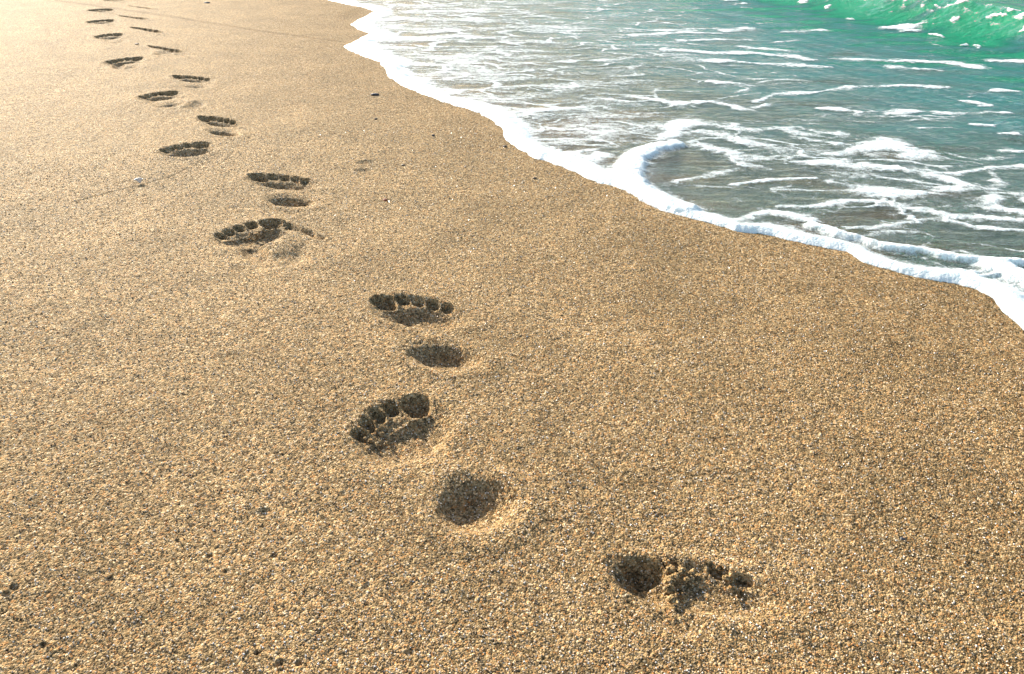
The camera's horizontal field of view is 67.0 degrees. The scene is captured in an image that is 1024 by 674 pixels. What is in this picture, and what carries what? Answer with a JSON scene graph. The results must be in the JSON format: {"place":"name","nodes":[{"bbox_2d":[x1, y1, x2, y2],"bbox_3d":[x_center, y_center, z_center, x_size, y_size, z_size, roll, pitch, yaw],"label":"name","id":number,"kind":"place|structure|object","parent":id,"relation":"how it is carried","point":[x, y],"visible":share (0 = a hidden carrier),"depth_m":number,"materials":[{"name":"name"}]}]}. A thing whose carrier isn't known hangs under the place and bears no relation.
{"place":"outdoors","nodes":[
{"label":"outdoors","id":0,"kind":"place"},
{"bbox_2d":[0,0,1023,673],"bbox_3d":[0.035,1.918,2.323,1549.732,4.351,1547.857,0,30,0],"label":"beach sand","id":1,"kind":"structure","parent":0,"point":[286,70],"depth_m":1.25,"materials":[{"name":"beige sand"}]},
{"bbox_2d":[80,19,130,26],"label":"footprint","id":2,"kind":"object","parent":1,"relation":"on","point":[104,22],"visible":1,"depth_m":4.50},
{"bbox_2d":[82,8,129,14],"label":"footprint","id":3,"kind":"object","parent":1,"relation":"on","point":[108,11],"visible":0.99,"depth_m":4.95},
{"bbox_2d":[87,32,139,43],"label":"footprint","id":4,"kind":"object","parent":1,"relation":"on","point":[113,38],"visible":1,"depth_m":4.04},
{"bbox_2d":[98,0,140,3],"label":"footprint","id":5,"kind":"object","parent":1,"relation":"on","point":[122,1],"visible":0.98,"depth_m":5.38},
{"bbox_2d":[92,56,158,70],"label":"footprint","id":6,"kind":"object","parent":1,"relation":"on","point":[124,63],"visible":0.99,"depth_m":3.44},
{"bbox_2d":[115,15,162,21],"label":"footprint","id":7,"kind":"object","parent":1,"relation":"on","point":[139,18],"visible":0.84,"depth_m":4.65},
{"bbox_2d":[124,26,182,36],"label":"footprint","id":8,"kind":"object","parent":1,"relation":"on","point":[157,32],"visible":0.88,"depth_m":4.22},
{"bbox_2d":[126,89,200,108],"bbox_3d":[-1.269,-0.858,2.826,0.251,0.032,0.335,-13,32,-21],"label":"footprint","id":9,"kind":"object","parent":1,"relation":"on","point":[165,99],"visible":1,"depth_m":2.83},
{"bbox_2d":[142,45,203,57],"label":"footprint","id":10,"kind":"object","parent":1,"relation":"on","point":[165,50],"visible":0.95,"depth_m":3.69},
{"bbox_2d":[160,74,226,89],"bbox_3d":[-1.271,-1.011,3.089,0.387,0.028,0.201,24,38,36],"label":"footprint","id":11,"kind":"object","parent":1,"relation":"on","point":[192,81],"visible":0.98,"depth_m":3.09},
{"bbox_2d":[146,139,243,170],"bbox_3d":[-0.910,-0.515,2.226,0.241,0.029,0.363,-25,38,-37],"label":"footprint","id":12,"kind":"object","parent":1,"relation":"on","point":[191,150],"visible":0.99,"depth_m":2.23},
{"bbox_2d":[186,113,254,137],"bbox_3d":[-0.944,-0.674,2.507,0.166,0.030,0.388,-23,37,-34],"label":"footprint","id":13,"kind":"object","parent":1,"relation":"on","point":[216,125],"visible":0.96,"depth_m":2.50},
{"bbox_2d":[194,215,336,274],"bbox_3d":[-0.531,-0.196,1.670,0.370,0.031,0.266,22,36,33],"label":"footprint","id":14,"kind":"object","parent":1,"relation":"on","point":[265,230],"visible":1,"depth_m":1.66},
{"bbox_2d":[228,169,342,209],"bbox_3d":[-0.577,-0.366,1.969,0.394,0.032,0.226,25,38,36],"label":"footprint","id":15,"kind":"object","parent":1,"relation":"on","point":[288,180],"visible":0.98,"depth_m":1.96},
{"bbox_2d":[348,284,510,378],"bbox_3d":[-0.148,-0.008,1.339,0.226,0.035,0.386,-18,35,-29],"label":"footprint","id":16,"kind":"object","parent":1,"relation":"on","point":[415,320],"visible":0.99,"depth_m":1.32},
{"bbox_2d":[328,382,541,551],"bbox_3d":[-0.111,0.168,1.037,0.228,0.032,0.399,-19,35,-30],"label":"footprint","id":17,"kind":"object","parent":1,"relation":"on","point":[380,412],"visible":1,"depth_m":1.01},
{"bbox_2d":[0,125,1023,673],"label":"loose sand grains","id":18,"kind":"object","parent":1,"relation":"on","point":[492,461],"visible":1,"depth_m":0.98},
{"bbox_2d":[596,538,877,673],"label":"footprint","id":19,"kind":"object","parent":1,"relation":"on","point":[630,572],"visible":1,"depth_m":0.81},
{"bbox_2d":[356,0,1023,291],"bbox_3d":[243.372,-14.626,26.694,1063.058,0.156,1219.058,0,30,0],"label":"sea water","id":20,"kind":"structure","parent":0,"point":[999,37],"depth_m":3.57,"materials":[{"name":"teal liquid"}]},
{"bbox_2d":[329,0,1023,329],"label":"edge foam","id":21,"kind":"object","parent":20,"relation":"on","point":[1008,298],"visible":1,"depth_m":1.98,"materials":[{"name":"white"}]},
{"bbox_2d":[362,0,1023,279],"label":"foam streaks","id":22,"kind":"object","parent":20,"relation":"on","point":[634,158],"visible":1,"depth_m":2.41,"materials":[{"name":"white liquid"}]}
]}

